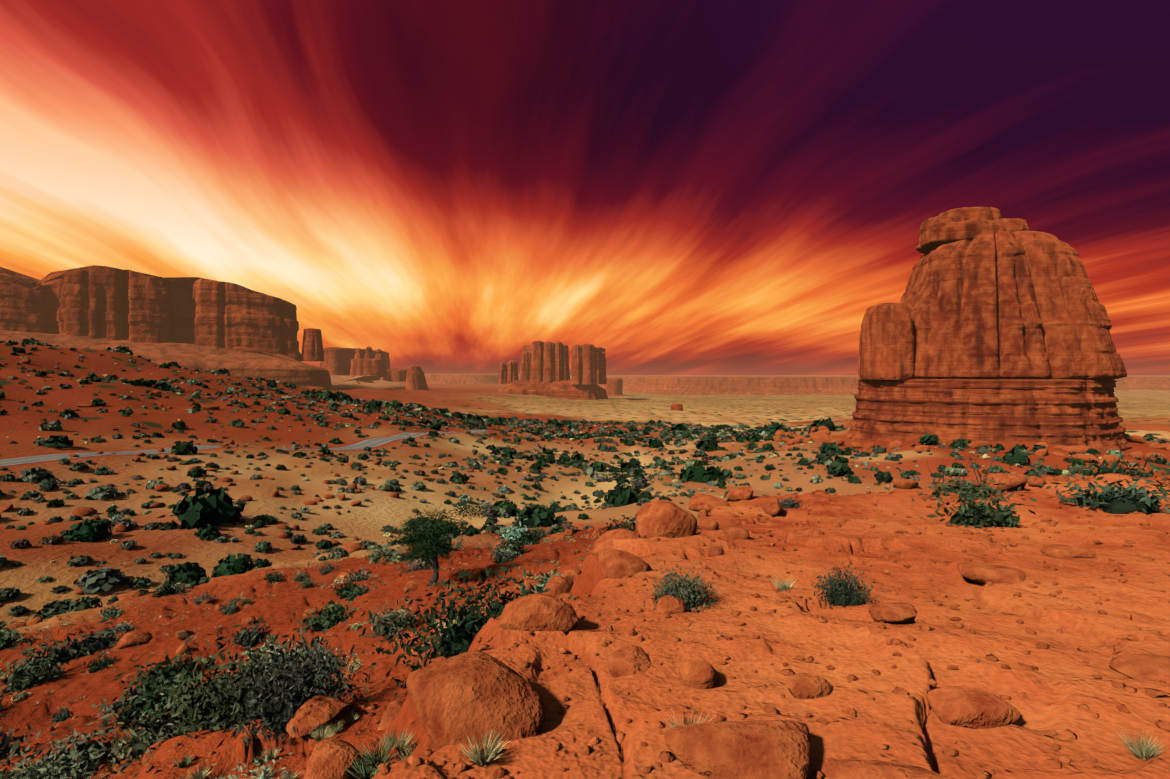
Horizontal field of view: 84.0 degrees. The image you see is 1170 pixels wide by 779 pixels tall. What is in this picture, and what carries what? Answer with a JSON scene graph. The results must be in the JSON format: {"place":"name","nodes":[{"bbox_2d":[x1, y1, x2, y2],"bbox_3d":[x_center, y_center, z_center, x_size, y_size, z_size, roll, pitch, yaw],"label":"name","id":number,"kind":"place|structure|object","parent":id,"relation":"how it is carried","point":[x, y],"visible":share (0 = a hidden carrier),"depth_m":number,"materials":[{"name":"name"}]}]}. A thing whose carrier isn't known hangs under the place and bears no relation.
{"place":"outdoors","nodes":[
{"label":"outdoors","id":0,"kind":"place"},
{"bbox_2d":[0,265,301,360],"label":"mesa","id":1,"kind":"structure","parent":0,"point":[106,302],"depth_m":731.79,"materials":[{"name":"brown stone"}]},
{"bbox_2d":[0,430,494,465],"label":"road","id":2,"kind":"structure","parent":0,"point":[369,443],"depth_m":105.73,"materials":[{"name":"grey asphalt"}]},
{"bbox_2d":[0,343,1169,778],"bbox_3d":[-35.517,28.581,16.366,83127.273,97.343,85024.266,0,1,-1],"label":"ground","id":3,"kind":"structure","parent":0,"point":[1064,685],"depth_m":17.66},
{"bbox_2d":[0,330,335,389],"bbox_3d":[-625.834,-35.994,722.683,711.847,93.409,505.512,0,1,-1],"label":"talus slope","id":4,"kind":"structure","parent":3,"relation":"on","point":[282,368],"depth_m":721.20,"materials":[{"name":"brown stone"}]},
{"bbox_2d":[301,328,324,360],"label":"butte","id":5,"kind":"object","parent":4,"relation":"on","point":[312,346],"visible":1,"depth_m":809.71,"materials":[{"name":"brown stone"}]},
{"bbox_2d":[319,347,389,374],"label":"mesa","id":6,"kind":"structure","parent":3,"relation":"on","point":[337,361],"depth_m":1303.20,"materials":[{"name":"brown stone"}]},
{"bbox_2d":[350,359,386,376],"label":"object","id":7,"kind":"object","parent":3,"relation":"on","point":[368,367],"visible":0.98,"depth_m":1223.33,"materials":[{"name":"brown stone"}]},
{"bbox_2d":[354,348,362,358],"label":"rock spire","id":8,"kind":"object","parent":7,"relation":"on","point":[358,354],"visible":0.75,"depth_m":1238.37,"materials":[{"name":"brown stone"}]},
{"bbox_2d":[365,346,372,358],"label":"rock spire","id":9,"kind":"object","parent":7,"relation":"on","point":[368,353],"visible":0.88,"depth_m":1239.39,"materials":[{"name":"brown stone"}]},
{"bbox_2d":[375,349,382,358],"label":"rock spire","id":10,"kind":"object","parent":7,"relation":"on","point":[379,354],"visible":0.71,"depth_m":1238.49,"materials":[{"name":"brown stone"}]},
{"bbox_2d":[332,376,405,388],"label":"sand dune","id":11,"kind":"structure","parent":3,"relation":"on","point":[372,382],"depth_m":1094.31,"materials":[{"name":"sand"}]},
{"bbox_2d":[383,368,407,381],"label":"mesa","id":12,"kind":"structure","parent":3,"relation":"on","point":[396,375],"depth_m":1399.07,"materials":[{"name":"brown stone"}]},
{"bbox_2d":[405,366,428,390],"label":"butte","id":13,"kind":"object","parent":3,"relation":"on","point":[415,378],"visible":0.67,"depth_m":1131.33,"materials":[{"name":"brown stone"}]},
{"bbox_2d":[384,498,491,585],"bbox_3d":[-5.973,6.356,26.294,4.377,3.800,4.053,0,1,-1],"label":"juniper","id":14,"kind":"object","parent":3,"relation":"on","point":[428,544],"depth_m":26.09,"materials":[{"name":"green plant"}]},
{"bbox_2d":[425,375,498,384],"bbox_3d":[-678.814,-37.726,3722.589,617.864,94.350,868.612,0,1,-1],"label":"distant mesa","id":15,"kind":"structure","parent":3,"relation":"on","point":[463,379],"depth_m":3373.94,"materials":[{"name":"brown stone"}]},
{"bbox_2d":[498,380,607,399],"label":"talus slope","id":16,"kind":"structure","parent":3,"relation":"on","point":[566,389],"depth_m":1165.01,"materials":[{"name":"brown stone"}]},
{"bbox_2d":[520,351,530,380],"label":"rock pillar","id":17,"kind":"structure","parent":16,"relation":"on","point":[525,365],"depth_m":1194.07,"materials":[{"name":"brown stone"}]},
{"bbox_2d":[530,341,543,383],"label":"rock pillar","id":18,"kind":"structure","parent":16,"relation":"on","point":[537,353],"depth_m":1177.48,"materials":[{"name":"brown stone"}]},
{"bbox_2d":[522,344,569,377],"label":"rock spires","id":19,"kind":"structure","parent":16,"relation":"on","point":[526,347],"depth_m":1215.64,"materials":[{"name":"brown stone"}]},
{"bbox_2d":[543,342,554,383],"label":"rock pillar","id":20,"kind":"structure","parent":16,"relation":"on","point":[549,365],"depth_m":1176.95,"materials":[{"name":"brown stone"}]},
{"bbox_2d":[555,341,562,381],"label":"rock pillar","id":21,"kind":"structure","parent":16,"relation":"on","point":[558,363],"depth_m":1182.74,"materials":[{"name":"brown stone"}]},
{"bbox_2d":[562,347,569,379],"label":"rock pillar","id":22,"kind":"structure","parent":16,"relation":"on","point":[566,373],"depth_m":1193.23,"materials":[{"name":"brown stone"}]},
{"bbox_2d":[571,344,581,383],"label":"rock pillar","id":23,"kind":"structure","parent":16,"relation":"on","point":[576,372],"depth_m":1156.56,"materials":[{"name":"brown stone"}]},
{"bbox_2d":[581,344,594,383],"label":"rock pillar","id":24,"kind":"structure","parent":16,"relation":"on","point":[588,374],"depth_m":1151.87,"materials":[{"name":"brown stone"}]},
{"bbox_2d":[594,348,600,383],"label":"rock pillar","id":25,"kind":"structure","parent":16,"relation":"on","point":[596,366],"depth_m":1162.37,"materials":[{"name":"brown stone"}]},
{"bbox_2d":[594,347,606,383],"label":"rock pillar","id":26,"kind":"structure","parent":16,"relation":"on","point":[601,349],"depth_m":1175.51,"materials":[{"name":"brown stone"}]},
{"bbox_2d":[600,352,606,383],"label":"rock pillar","id":27,"kind":"structure","parent":26,"relation":"on","point":[603,361],"depth_m":1175.26,"materials":[{"name":"brown stone"}]},
{"bbox_2d":[10,468,1129,777],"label":"shrub twigs","id":28,"kind":"object","parent":3,"relation":"on","point":[354,626],"visible":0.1,"depth_m":10.33,"materials":[{"name":"plant"}]},
{"bbox_2d":[0,514,1165,778],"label":"bunch grass","id":29,"kind":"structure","parent":3,"relation":"on","point":[492,750],"depth_m":7.33,"materials":[{"name":"green plant"}]},
{"bbox_2d":[0,337,1169,778],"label":"shrubs","id":30,"kind":"object","parent":3,"relation":"on","point":[266,695],"visible":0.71,"depth_m":44.46,"materials":[{"name":"green plant"}]},
{"bbox_2d":[0,358,1169,778],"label":"boulders","id":31,"kind":"object","parent":3,"relation":"on","point":[464,698],"visible":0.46,"depth_m":5.39,"materials":[{"name":"orange stone"}]},
{"bbox_2d":[6,490,1169,778],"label":"pebbles","id":32,"kind":"object","parent":3,"relation":"on","point":[668,756],"visible":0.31,"depth_m":6.17,"materials":[{"name":"stone"}]},
{"bbox_2d":[601,377,632,396],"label":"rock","id":33,"kind":"object","parent":3,"relation":"on","point":[613,386],"visible":0.62,"depth_m":1907.33,"materials":[{"name":"brown stone"}]},
{"bbox_2d":[671,403,682,410],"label":"distant butte","id":34,"kind":"object","parent":3,"relation":"on","point":[677,406],"visible":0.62,"depth_m":597.51,"materials":[{"name":"orange stone"}]},
{"bbox_2d":[599,376,1169,394],"bbox_3d":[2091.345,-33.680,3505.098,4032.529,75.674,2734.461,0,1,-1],"label":"plateau","id":35,"kind":"structure","parent":3,"relation":"on","point":[754,385],"depth_m":2202.54,"materials":[{"name":"orange stone"}]},
{"bbox_2d":[927,447,998,489],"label":"dead branches","id":36,"kind":"object","parent":3,"relation":"on","point":[981,485],"visible":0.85,"depth_m":23.52,"materials":[{"name":"brown wood"}]},
{"bbox_2d":[845,379,1131,450],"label":"butte base","id":37,"kind":"object","parent":3,"relation":"on","point":[1075,412],"visible":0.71,"depth_m":162.28,"materials":[{"name":"brown stone"}]},
{"bbox_2d":[858,303,914,379],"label":"butte shoulder","id":38,"kind":"object","parent":37,"relation":"on","point":[886,346],"visible":1,"depth_m":174.74},
{"bbox_2d":[900,230,1126,379],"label":"butte","id":39,"kind":"object","parent":37,"relation":"on","point":[1025,304],"visible":0.83,"depth_m":166.90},
{"bbox_2d":[915,220,1016,253],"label":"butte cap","id":40,"kind":"object","parent":39,"relation":"on","point":[943,233],"visible":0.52,"depth_m":175.60,"materials":[{"name":"brown stone"}]},
{"bbox_2d":[919,216,954,235],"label":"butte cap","id":41,"kind":"object","parent":40,"relation":"on","point":[928,224],"visible":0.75,"depth_m":180.15,"materials":[{"name":"brown stone"}]},
{"bbox_2d":[938,207,1001,221],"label":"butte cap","id":42,"kind":"object","parent":40,"relation":"on","point":[972,213],"visible":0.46,"depth_m":179.69,"materials":[{"name":"brown stone"}]},
{"bbox_2d":[994,218,1029,230],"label":"cap rock","id":43,"kind":"object","parent":39,"relation":"on","point":[1019,224],"visible":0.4,"depth_m":177.48,"materials":[{"name":"brown stone"}]},
{"bbox_2d":[0,0,1169,375],"label":"sky","id":44,"kind":"structure","parent":0,"point":[667,187],"materials":[{"name":"orange"}]},
{"bbox_2d":[1125,378,1169,389],"bbox_3d":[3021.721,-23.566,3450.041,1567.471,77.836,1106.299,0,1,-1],"label":"distant mesa","id":45,"kind":"structure","parent":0,"point":[1147,383],"depth_m":3037.50,"materials":[{"name":"orange stone"}]},
{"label":"organ","id":46,"kind":"object","parent":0,"visible":0},
{"bbox_2d":[498,361,506,383],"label":"rock pillar","id":47,"kind":"structure","parent":46,"relation":"on","point":[502,375],"depth_m":1209.68,"materials":[{"name":"brown stone"}]},
{"bbox_2d":[507,360,517,383],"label":"rock pillar","id":48,"kind":"structure","parent":46,"relation":"on","point":[512,370],"depth_m":1204.13,"materials":[{"name":"brown stone"}]}
]}

